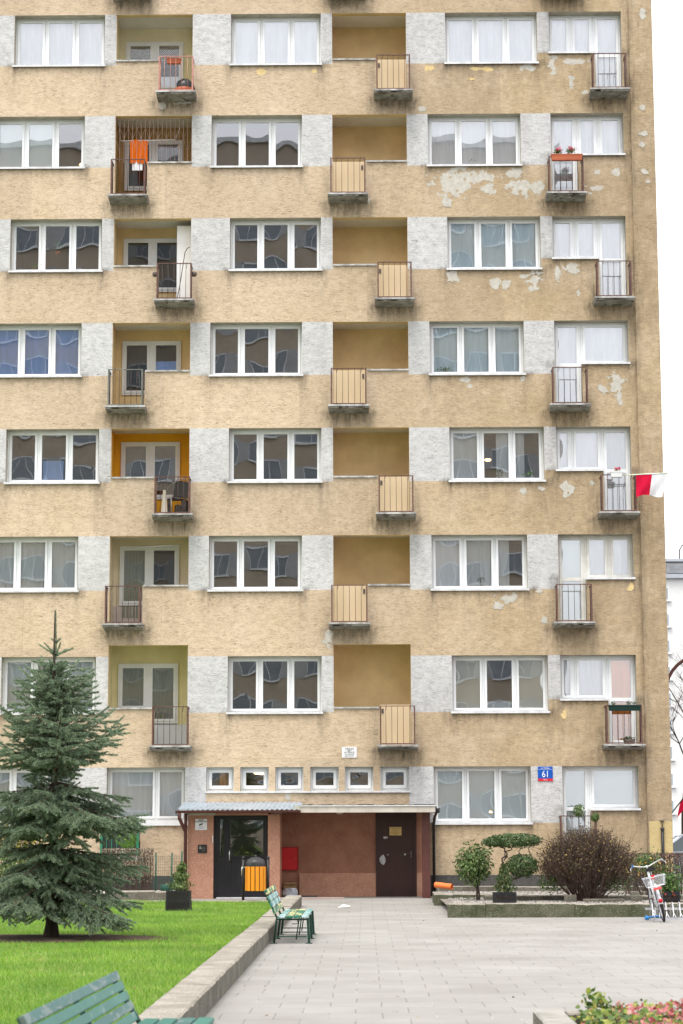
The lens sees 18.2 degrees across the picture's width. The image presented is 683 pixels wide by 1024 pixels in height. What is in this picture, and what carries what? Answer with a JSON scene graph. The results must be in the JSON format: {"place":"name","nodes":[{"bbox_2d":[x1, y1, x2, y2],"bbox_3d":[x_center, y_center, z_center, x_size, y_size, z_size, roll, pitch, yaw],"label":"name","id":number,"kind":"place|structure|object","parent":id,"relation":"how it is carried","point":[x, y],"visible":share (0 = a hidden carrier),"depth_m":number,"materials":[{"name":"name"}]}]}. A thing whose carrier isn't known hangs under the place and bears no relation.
{"place":"outdoors","nodes":[
{"label":"outdoors","id":0,"kind":"place"},
{"bbox_2d":[0,898,281,1023],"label":"lawn","id":1,"kind":"structure","parent":0,"point":[42,966],"depth_m":23.61,"materials":[{"name":"plant"}]},
{"bbox_2d":[0,857,25,898],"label":"evergreen shrub","id":2,"kind":"object","parent":1,"relation":"on","point":[4,868],"visible":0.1,"depth_m":45.82,"materials":[{"name":"green plant"}]},
{"bbox_2d":[0,934,175,942],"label":"bare soil","id":3,"kind":"structure","parent":1,"relation":"on","point":[37,938],"depth_m":28.29,"materials":[{"name":"brown soil"}]},
{"bbox_2d":[0,609,153,936],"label":"spruce tree","id":4,"kind":"object","parent":3,"relation":"on","point":[50,881],"visible":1,"depth_m":28.51,"materials":[{"name":"green plant"}]},
{"bbox_2d":[165,900,191,910],"bbox_3d":[-3.072,7.426,40.205,0.470,0.185,0.360,0,-9,1],"label":"plastic crate","id":5,"kind":"object","parent":1,"relation":"on","point":[177,905],"visible":0.94,"depth_m":40.03,"materials":[{"name":"plastic"}]},
{"bbox_2d":[166,890,190,900],"bbox_3d":[-3.073,7.242,40.233,0.460,0.185,0.350,0,-9,-1],"label":"plastic crate","id":6,"kind":"object","parent":5,"relation":"on","point":[178,895],"visible":1,"depth_m":40.06,"materials":[{"name":"plastic"}]},
{"bbox_2d":[166,861,194,890],"bbox_3d":[-3.053,6.906,40.314,0.491,0.608,0.531,-8,-11,41],"label":"young conifer","id":7,"kind":"object","parent":6,"relation":"on","point":[181,867],"visible":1,"depth_m":40.24,"materials":[{"name":"green plant"}]},
{"bbox_2d":[241,855,269,899],"bbox_3d":[-1.866,7.979,46.318,0.454,1.055,0.595,12,-15,-54],"label":"litter bin","id":8,"kind":"object","parent":1,"relation":"on","point":[253,874],"visible":0.88,"depth_m":46.19,"materials":[{"name":"orange wood"}]},
{"bbox_2d":[191,896,682,1023],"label":"pavement","id":9,"kind":"structure","parent":0,"point":[337,967],"depth_m":24.53,"materials":[{"name":"concrete"}]},
{"bbox_2d":[0,816,79,897],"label":"yellowing bush","id":10,"kind":"object","parent":9,"relation":"on","point":[17,844],"visible":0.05,"depth_m":47.52,"materials":[{"name":"green plant"}]},
{"bbox_2d":[16,971,213,1023],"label":"park bench","id":11,"kind":"object","parent":9,"relation":"on","point":[78,1007],"visible":1,"depth_m":11.55,"materials":[{"name":"teal paint"}]},
{"bbox_2d":[98,848,156,894],"bbox_3d":[-4.793,8.010,47.520,1.343,1.049,0.594,0,-9,1],"label":"bare hedge","id":12,"kind":"object","parent":9,"relation":"on","point":[144,885],"visible":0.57,"depth_m":47.49,"materials":[{"name":"brown plant"}]},
{"bbox_2d":[116,890,165,899],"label":"bed wall","id":13,"kind":"structure","parent":9,"relation":"on","point":[145,894],"depth_m":46.78,"materials":[{"name":"concrete"}]},
{"bbox_2d":[76,900,267,902],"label":"lawn end kerb","id":14,"kind":"structure","parent":9,"relation":"on","point":[214,900],"depth_m":46.11,"materials":[{"name":"concrete"}]},
{"bbox_2d":[132,895,301,1023],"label":"retaining kerb","id":15,"kind":"structure","parent":9,"relation":"on","point":[201,990],"depth_m":20.78,"materials":[{"name":"concrete"}]},
{"bbox_2d":[264,885,315,943],"bbox_3d":[-0.740,5.871,31.211,0.687,0.746,2.800,0,-9,1],"label":"park bench","id":16,"kind":"object","parent":9,"relation":"on","point":[296,914],"visible":1,"depth_m":30.96,"materials":[{"name":"green paint"}]},
{"bbox_2d":[282,888,297,895],"bbox_3d":[-1.232,9.100,50.978,0.296,0.214,0.305,8,-12,-43],"label":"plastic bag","id":17,"kind":"object","parent":9,"relation":"on","point":[289,891],"visible":0.71,"depth_m":50.88,"materials":[{"name":"white plastic"}]},
{"bbox_2d":[175,801,439,898],"bbox_3d":[-0.772,7.972,50.395,6.175,2.269,2.166,0,-9,1],"label":"entrance porch","id":18,"kind":"object","parent":9,"relation":"on","point":[358,850],"visible":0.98,"depth_m":51.17,"materials":[{"name":"brown paint"}]},
{"bbox_2d":[195,819,206,829],"bbox_3d":[-3.298,7.346,50.120,0.292,0.260,0.015,0,-9,1],"label":"camera warning sign","id":19,"kind":"object","parent":18,"relation":"attached to","point":[200,824],"visible":1,"depth_m":50.12,"materials":[{"name":"white plastic"}]},
{"bbox_2d":[213,815,267,898],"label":"entrance door","id":20,"kind":"structure","parent":18,"relation":"in","point":[235,836],"depth_m":50.17,"materials":[{"name":"black metal"}]},
{"bbox_2d":[282,847,298,869],"bbox_3d":[-1.239,8.334,51.251,0.410,0.550,0.115,0,-9,1],"label":"utility cabinet","id":21,"kind":"object","parent":18,"relation":"attached to","point":[290,858],"visible":1,"depth_m":51.21,"materials":[{"name":"red metal"}]},
{"bbox_2d":[376,813,416,896],"bbox_3d":[1.316,8.234,51.240,0.980,1.990,0.117,0,-9,1],"label":"service door","id":22,"kind":"structure","parent":18,"relation":"in","point":[396,855],"depth_m":51.25,"materials":[{"name":"brown metal"}]},
{"bbox_2d":[434,894,491,905],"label":"planter kerb","id":23,"kind":"structure","parent":9,"relation":"on","point":[438,901],"depth_m":44.76,"materials":[{"name":"concrete"}]},
{"bbox_2d":[439,885,645,892],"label":"planter kerb","id":24,"kind":"structure","parent":9,"relation":"on","point":[481,888],"depth_m":49.72,"materials":[{"name":"concrete"}]},
{"bbox_2d":[533,1010,575,1023],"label":"corner bed kerb","id":25,"kind":"structure","parent":9,"relation":"on","point":[550,1017],"depth_m":14.50,"materials":[{"name":"concrete"}]},
{"bbox_2d":[447,903,682,917],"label":"planter kerb","id":26,"kind":"structure","parent":9,"relation":"on","point":[489,910],"depth_m":38.61,"materials":[{"name":"concrete"}]},
{"bbox_2d":[484,894,682,901],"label":"planter kerb","id":27,"kind":"structure","parent":9,"relation":"on","point":[543,897],"depth_m":43.23,"materials":[{"name":"concrete"}]},
{"bbox_2d":[565,1011,682,1023],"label":"corner bed kerb","id":28,"kind":"structure","parent":9,"relation":"on","point":[574,1014],"depth_m":14.83,"materials":[{"name":"concrete"}]},
{"bbox_2d":[630,858,668,921],"bbox_3d":[5.439,6.589,37.035,0.640,1.039,1.713,-14,-9,2],"label":"bicycle","id":29,"kind":"object","parent":9,"relation":"on","point":[658,902],"visible":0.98,"depth_m":36.70,"materials":[{"name":"white paint"}]},
{"bbox_2d":[644,902,682,919],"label":"bicycle rack","id":30,"kind":"object","parent":9,"relation":"on","point":[670,917],"visible":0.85,"depth_m":37.36,"materials":[{"name":"white metal"}]},
{"bbox_2d":[660,891,679,902],"bbox_3d":[6.137,7.348,40.116,0.420,0.420,0.360,0,-9,0],"label":"planter box","id":31,"kind":"object","parent":9,"relation":"on","point":[669,897],"visible":0.4,"depth_m":39.96,"materials":[{"name":"black plastic"}]},
{"bbox_2d":[655,864,682,898],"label":"potted plant","id":32,"kind":"object","parent":31,"relation":"in","point":[668,886],"visible":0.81,"depth_m":40.07,"materials":[{"name":"green plant"}]},
{"bbox_2d":[441,891,682,904],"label":"gravel","id":33,"kind":"structure","parent":0,"point":[522,893],"depth_m":43.74,"materials":[{"name":"white gravel"}]},
{"bbox_2d":[434,882,452,889],"bbox_3d":[2.265,8.293,47.298,0.424,0.169,0.130,-5,-10,29],"label":"drain pipe","id":34,"kind":"object","parent":33,"relation":"on","point":[443,885],"visible":1,"depth_m":47.25,"materials":[{"name":"orange plastic"}]},
{"bbox_2d":[452,839,494,899],"bbox_3d":[2.695,7.290,43.492,0.909,1.240,0.934,0,-9,1],"label":"round shrub","id":35,"kind":"object","parent":33,"relation":"on","point":[470,865],"visible":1,"depth_m":43.39,"materials":[{"name":"green plant"}]},
{"bbox_2d":[492,892,516,902],"bbox_3d":[2.985,7.098,39.025,0.430,0.270,0.340,-1,-9,3],"label":"planter box","id":36,"kind":"object","parent":33,"relation":"on","point":[503,897],"visible":0.81,"depth_m":38.87,"materials":[{"name":"black plastic"}]},
{"bbox_2d":[491,863,517,892],"bbox_3d":[2.984,6.732,39.073,0.476,0.588,0.474,0,-9,1],"label":"young conifer","id":37,"kind":"object","parent":36,"relation":"on","point":[503,877],"visible":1,"depth_m":39.02,"materials":[{"name":"green plant"}]},
{"bbox_2d":[481,832,542,891],"bbox_3d":[3.442,7.144,42.964,1.229,1.368,0.779,-3,-9,17],"label":"cloud pruned tree","id":38,"kind":"object","parent":33,"relation":"on","point":[503,843],"visible":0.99,"depth_m":42.83,"materials":[{"name":"green plant"}]},
{"bbox_2d":[527,822,645,900],"bbox_3d":[4.872,7.173,42.704,2.358,1.902,2.175,8,-12,-43],"label":"bare bush","id":39,"kind":"object","parent":33,"relation":"on","point":[589,857],"visible":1,"depth_m":42.61,"materials":[{"name":"brown plant"}]},
{"bbox_2d":[583,899,623,902],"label":"concrete block","id":40,"kind":"structure","parent":33,"relation":"on","point":[602,900],"depth_m":41.97,"materials":[{"name":"grey concrete"}]},
{"bbox_2d":[626,846,676,894],"bbox_3d":[6.512,7.572,44.903,1.303,1.083,0.893,4,-9,-24],"label":"rose bush","id":41,"kind":"object","parent":33,"relation":"on","point":[640,861],"visible":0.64,"depth_m":44.80,"materials":[{"name":"green plant"}]},
{"bbox_2d":[625,852,682,893],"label":"clipped hedge","id":42,"kind":"object","parent":33,"relation":"on","point":[675,856],"visible":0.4,"depth_m":46.74,"materials":[{"name":"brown plant"}]},
{"bbox_2d":[569,987,682,1023],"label":"pink leaved shrub","id":43,"kind":"object","parent":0,"point":[651,1015],"visible":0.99,"depth_m":14.13,"materials":[{"name":"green plant"}]},
{"bbox_2d":[651,0,682,558],"label":"sky","id":44,"kind":"structure","parent":0,"point":[667,15],"materials":[{"name":"white"}]},
{"bbox_2d":[666,545,682,836],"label":"white apartment building","id":45,"kind":"structure","parent":0,"point":[674,579],"depth_m":226.79,"materials":[{"name":"concrete"}]},
{"bbox_2d":[673,834,682,874],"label":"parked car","id":46,"kind":"object","parent":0,"point":[677,843],"visible":0.09,"depth_m":67.00,"materials":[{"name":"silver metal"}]},
{"label":"ground","id":47,"kind":"structure","parent":0,"visible":0},
{"bbox_2d":[0,0,673,895],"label":"apartment building","id":48,"kind":"structure","parent":47,"relation":"on","point":[376,252],"depth_m":53.41,"materials":[{"name":"beige paint"}]},
{"bbox_2d":[0,768,74,812],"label":"window","id":49,"kind":"structure","parent":48,"relation":"in","point":[9,779],"depth_m":52.15,"materials":[{"name":"white plastic"}]},
{"bbox_2d":[0,538,78,591],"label":"window","id":50,"kind":"structure","parent":48,"relation":"in","point":[26,564],"depth_m":52.93,"materials":[{"name":"grey glass"}]},
{"bbox_2d":[0,326,81,377],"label":"window","id":51,"kind":"structure","parent":48,"relation":"in","point":[25,351],"depth_m":53.72,"materials":[{"name":"glass"}]},
{"bbox_2d":[0,120,84,168],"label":"window","id":52,"kind":"structure","parent":48,"relation":"in","point":[24,144],"depth_m":54.53,"materials":[{"name":"white plastic"}]},
{"bbox_2d":[0,658,95,714],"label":"window","id":53,"kind":"structure","parent":48,"relation":"in","point":[11,671],"depth_m":52.50,"materials":[{"name":"white plastic"}]},
{"bbox_2d":[4,431,99,483],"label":"window","id":54,"kind":"structure","parent":48,"relation":"in","point":[34,457],"depth_m":55.09,"materials":[{"name":"white plastic"}]},
{"bbox_2d":[8,222,102,272],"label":"window","id":55,"kind":"structure","parent":48,"relation":"in","point":[32,242],"depth_m":55.81,"materials":[{"name":"white plastic"}]},
{"bbox_2d":[12,19,105,66],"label":"window","id":56,"kind":"structure","parent":48,"relation":"in","point":[39,42],"depth_m":54.93,"materials":[{"name":"white plastic"}]},
{"bbox_2d":[108,768,184,839],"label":"window","id":57,"kind":"structure","parent":48,"relation":"in","point":[158,793],"depth_m":52.08,"materials":[{"name":"white plastic"}]},
{"bbox_2d":[118,664,177,723],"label":"window","id":58,"kind":"structure","parent":48,"relation":"in","point":[139,685],"depth_m":53.33,"materials":[{"name":"white plastic"}]},
{"bbox_2d":[119,546,178,617],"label":"window","id":59,"kind":"structure","parent":48,"relation":"in","point":[159,565],"depth_m":53.78,"materials":[{"name":"white plastic"}]},
{"bbox_2d":[123,238,176,291],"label":"window","id":60,"kind":"structure","parent":48,"relation":"in","point":[159,250],"depth_m":55.00,"materials":[{"name":"white plastic"}]},
{"bbox_2d":[118,121,182,141],"bbox_3d":[-4.886,-9.756,54.507,1.658,0.564,0.068,0,-9,1],"label":"drying rail","id":61,"kind":"object","parent":48,"relation":"attached to","point":[151,140],"visible":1,"depth_m":54.48,"materials":[{"name":"metal"}]},
{"bbox_2d":[130,139,147,163],"bbox_3d":[-5.179,-9.199,54.422,0.460,0.650,0.044,0,-9,1],"label":"orange towel","id":62,"kind":"object","parent":61,"relation":"hanging from","point":[142,153],"visible":0.94,"depth_m":54.41,"materials":[{"name":"fabric"}]},
{"bbox_2d":[121,442,179,499],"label":"window","id":63,"kind":"structure","parent":48,"relation":"in","point":[138,459],"depth_m":54.20,"materials":[{"name":"white plastic"}]},
{"bbox_2d":[122,341,180,394],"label":"window","id":64,"kind":"structure","parent":48,"relation":"in","point":[145,355],"depth_m":54.58,"materials":[{"name":"white plastic"}]},
{"bbox_2d":[115,117,191,162],"bbox_3d":[-4.782,-9.473,54.284,1.950,1.210,0.020,0,-9,1],"label":"window grille","id":65,"kind":"object","parent":48,"relation":"attached to","point":[166,141],"depth_m":54.28,"materials":[{"name":"metal"}]},
{"bbox_2d":[124,140,182,190],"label":"window","id":66,"kind":"structure","parent":48,"relation":"in","point":[176,152],"depth_m":55.37,"materials":[{"name":"white plastic"}]},
{"bbox_2d":[126,42,183,88],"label":"window","id":67,"kind":"structure","parent":48,"relation":"in","point":[169,82],"depth_m":55.80,"materials":[{"name":"grey glass"}]},
{"bbox_2d":[118,16,192,61],"bbox_3d":[-4.790,-12.127,54.689,1.942,1.242,0.004,0,-9,1],"label":"bird net","id":68,"kind":"object","parent":48,"relation":"on","point":[155,37],"visible":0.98,"depth_m":54.70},
{"bbox_2d":[166,478,187,511],"bbox_3d":[-4.032,-0.348,52.670,0.543,0.882,0.583,4,-9,-24],"label":"garden chair","id":69,"kind":"object","parent":48,"relation":"on","point":[178,489],"visible":0.94,"depth_m":52.55,"materials":[{"name":"plastic"}]},
{"bbox_2d":[167,500,187,511],"bbox_3d":[-4.078,-0.027,53.618,0.613,0.535,0.232,0,-9,1],"label":"stored clutter","id":70,"kind":"object","parent":48,"relation":"on","point":[178,508],"visible":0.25,"depth_m":53.54,"materials":[{"name":"grey"}]},
{"bbox_2d":[176,226,190,296],"bbox_3d":[-3.966,-6.173,54.450,0.420,2.130,0.812,0,-9,1],"label":"white wardrobe","id":71,"kind":"object","parent":48,"relation":"on","point":[183,238],"visible":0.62,"depth_m":54.08,"materials":[{"name":"plastic"}]},
{"bbox_2d":[207,767,233,790],"bbox_3d":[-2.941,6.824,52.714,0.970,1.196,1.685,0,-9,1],"label":"window","id":72,"kind":"structure","parent":48,"relation":"in","point":[221,778],"depth_m":51.94,"materials":[{"name":"white plastic"}]},
{"bbox_2d":[207,537,302,591],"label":"window","id":73,"kind":"structure","parent":48,"relation":"in","point":[237,564],"depth_m":55.05,"materials":[{"name":"white plastic"}]},
{"bbox_2d":[241,767,268,790],"bbox_3d":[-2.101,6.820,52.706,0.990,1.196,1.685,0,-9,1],"label":"window","id":74,"kind":"structure","parent":48,"relation":"in","point":[250,781],"depth_m":51.93,"materials":[{"name":"white plastic"}]},
{"bbox_2d":[209,325,302,376],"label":"window","id":75,"kind":"structure","parent":48,"relation":"in","point":[236,350],"depth_m":55.85,"materials":[{"name":"grey glass"}]},
{"bbox_2d":[210,118,302,167],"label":"window","id":76,"kind":"structure","parent":48,"relation":"in","point":[236,143],"depth_m":55.96,"materials":[{"name":"grey glass"}]},
{"bbox_2d":[226,657,322,713],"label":"window","id":77,"kind":"structure","parent":48,"relation":"in","point":[256,685],"depth_m":54.58,"materials":[{"name":"grey glass"}]},
{"bbox_2d":[228,221,321,270],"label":"window","id":78,"kind":"structure","parent":48,"relation":"in","point":[255,245],"depth_m":55.88,"materials":[{"name":"grey glass"}]},
{"bbox_2d":[227,430,322,482],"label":"window","id":79,"kind":"structure","parent":48,"relation":"in","point":[256,456],"depth_m":55.44,"materials":[{"name":"white plastic"}]},
{"bbox_2d":[229,17,321,65],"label":"window","id":80,"kind":"structure","parent":48,"relation":"in","point":[255,41],"depth_m":54.85,"materials":[{"name":"white glass"}]},
{"bbox_2d":[276,767,302,790],"bbox_3d":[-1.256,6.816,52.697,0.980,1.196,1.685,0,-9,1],"label":"window","id":81,"kind":"structure","parent":48,"relation":"in","point":[287,778],"depth_m":51.92,"materials":[{"name":"white plastic"}]},
{"bbox_2d":[311,767,338,790],"bbox_3d":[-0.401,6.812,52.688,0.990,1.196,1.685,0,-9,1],"label":"window","id":82,"kind":"structure","parent":48,"relation":"in","point":[322,778],"depth_m":51.92,"materials":[{"name":"white plastic"}]},
{"bbox_2d":[342,747,356,757],"bbox_3d":[0.191,5.842,51.821,0.360,0.260,0.015,0,-9,1],"label":"notice sign","id":83,"kind":"object","parent":48,"relation":"attached to","point":[349,752],"visible":1,"depth_m":51.81,"materials":[{"name":"white plastic"}]},
{"bbox_2d":[345,767,372,790],"bbox_3d":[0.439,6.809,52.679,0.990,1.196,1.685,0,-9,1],"label":"window","id":84,"kind":"structure","parent":48,"relation":"in","point":[356,778],"depth_m":51.91,"materials":[{"name":"white plastic"}]},
{"bbox_2d":[380,767,408,790],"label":"window","id":85,"kind":"structure","parent":48,"relation":"in","point":[391,778],"depth_m":51.89,"materials":[{"name":"white plastic"}]},
{"bbox_2d":[427,117,522,166],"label":"window","id":86,"kind":"structure","parent":48,"relation":"in","point":[452,141],"depth_m":54.41,"materials":[{"name":"white plastic"}]},
{"bbox_2d":[429,323,525,374],"bbox_3d":[3.384,-4.069,53.450,2.420,1.393,0.448,0,-9,1],"label":"window","id":87,"kind":"structure","parent":48,"relation":"in","point":[467,349],"depth_m":53.62,"materials":[{"name":"white plastic"}]},
{"bbox_2d":[431,536,528,590],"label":"window","id":88,"kind":"structure","parent":48,"relation":"in","point":[458,562],"depth_m":52.83,"materials":[{"name":"white plastic"}]},
{"bbox_2d":[433,767,532,824],"bbox_3d":[3.416,6.888,51.781,2.420,1.396,0.393,0,-9,1],"label":"window","id":89,"kind":"structure","parent":48,"relation":"in","point":[463,795],"depth_m":51.94,"materials":[{"name":"white plastic"}]},
{"bbox_2d":[444,16,538,63],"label":"window","id":90,"kind":"structure","parent":48,"relation":"in","point":[468,39],"depth_m":54.82,"materials":[{"name":"white plastic"}]},
{"bbox_2d":[446,219,541,269],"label":"window","id":91,"kind":"structure","parent":48,"relation":"in","point":[510,244],"depth_m":54.01,"materials":[{"name":"grey glass"}]},
{"bbox_2d":[449,429,545,481],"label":"window","id":92,"kind":"structure","parent":48,"relation":"in","point":[515,451],"depth_m":53.23,"materials":[{"name":"white plastic"}]},
{"bbox_2d":[451,656,549,712],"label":"window","id":93,"kind":"structure","parent":48,"relation":"in","point":[480,684],"depth_m":52.36,"materials":[{"name":"white plastic"}]},
{"bbox_2d":[538,767,552,780],"bbox_3d":[4.942,6.349,51.691,0.360,0.350,0.017,0,-9,1],"label":"house number sign","id":94,"kind":"object","parent":48,"relation":"attached to","point":[545,773],"visible":1,"depth_m":51.69,"materials":[{"name":"blue metal"}]},
{"bbox_2d":[550,145,582,160],"bbox_3d":[5.642,-9.000,53.426,0.796,0.390,0.224,0,-9,1],"label":"flower box","id":95,"kind":"object","parent":48,"relation":"attached to","point":[557,156],"visible":1,"depth_m":53.36,"materials":[{"name":"plastic"}]},
{"bbox_2d":[572,803,585,833],"bbox_3d":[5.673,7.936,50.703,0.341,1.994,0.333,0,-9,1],"label":"topiary ball","id":96,"kind":"object","parent":48,"relation":"on","point":[578,810],"visible":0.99,"depth_m":50.77,"materials":[{"name":"green plant"}]},
{"bbox_2d":[548,15,620,86],"bbox_3d":[6.212,-11.696,54.560,1.880,2.195,0.448,0,-9,1],"label":"window","id":97,"kind":"structure","parent":48,"relation":"in","point":[567,34],"depth_m":54.78,"materials":[{"name":"white plastic"}]},
{"bbox_2d":[550,116,625,189],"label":"window","id":98,"kind":"structure","parent":48,"relation":"in","point":[602,135],"depth_m":54.38,"materials":[{"name":"white glass"}]},
{"bbox_2d":[552,219,625,294],"bbox_3d":[6.227,-6.355,53.761,1.880,2.195,0.449,0,-9,1],"label":"window","id":99,"kind":"structure","parent":48,"relation":"in","point":[601,239],"depth_m":53.97,"materials":[{"name":"white glass"}]},
{"bbox_2d":[554,323,629,401],"bbox_3d":[6.265,-3.689,53.338,1.880,2.195,0.403,0,-9,1],"label":"window","id":100,"kind":"structure","parent":48,"relation":"in","point":[575,344],"depth_m":53.57,"materials":[{"name":"white plastic"}]},
{"bbox_2d":[556,428,630,509],"bbox_3d":[6.242,-1.014,52.965,1.878,2.195,0.456,0,-9,1],"label":"window","id":101,"kind":"structure","parent":48,"relation":"in","point":[604,449],"depth_m":53.18,"materials":[{"name":"white plastic"}]},
{"bbox_2d":[558,536,635,621],"bbox_3d":[6.280,1.656,52.565,1.880,2.195,0.456,0,-9,1],"label":"window","id":102,"kind":"structure","parent":48,"relation":"in","point":[580,558],"depth_m":52.76,"materials":[{"name":"white glass"}]},
{"bbox_2d":[560,656,635,743],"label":"window","id":103,"kind":"structure","parent":48,"relation":"in","point":[582,678],"depth_m":52.33,"materials":[{"name":"white plastic"}]},
{"bbox_2d":[562,766,640,838],"bbox_3d":[6.296,7.221,51.700,1.880,2.100,0.393,0,-9,1],"label":"window","id":104,"kind":"structure","parent":48,"relation":"in","point":[593,787],"depth_m":51.93,"materials":[{"name":"white plastic"}]},
{"bbox_2d":[608,701,640,710],"bbox_3d":[6.822,4.665,51.377,0.796,0.248,0.176,0,-9,1],"label":"flower box","id":105,"kind":"object","parent":48,"relation":"attached to","point":[627,707],"visible":1,"depth_m":51.31,"materials":[{"name":"green plastic"}]},
{"bbox_2d":[622,472,671,496],"bbox_3d":[7.440,-0.656,52.093,1.276,0.616,0.061,-1,-9,7],"label":"flag","id":106,"kind":"object","parent":48,"relation":"attached to","point":[654,481],"visible":1,"depth_m":52.09,"materials":[{"name":"red fabric"}]},
{"bbox_2d":[668,644,682,833],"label":"bare tree","id":107,"kind":"object","parent":47,"relation":"on","point":[679,705],"visible":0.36,"depth_m":98.70,"materials":[{"name":"brown plant"}]},
{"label":"path","id":108,"kind":"structure","parent":0,"visible":0},
{"bbox_2d":[115,830,139,889],"bbox_3d":[-5.043,8.176,50.115,0.567,1.489,0.539,0,-9,1],"label":"topiary ball","id":109,"kind":"object","parent":108,"relation":"on","point":[130,843],"visible":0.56,"depth_m":50.07,"materials":[{"name":"green plant"}]},
{"bbox_2d":[139,851,182,890],"bbox_3d":[-4.149,8.262,48.891,1.015,0.952,0.034,0,-9,1],"label":"wire fence","id":110,"kind":"object","parent":108,"relation":"on","point":[171,870],"visible":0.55,"depth_m":48.89,"materials":[{"name":"metal"}]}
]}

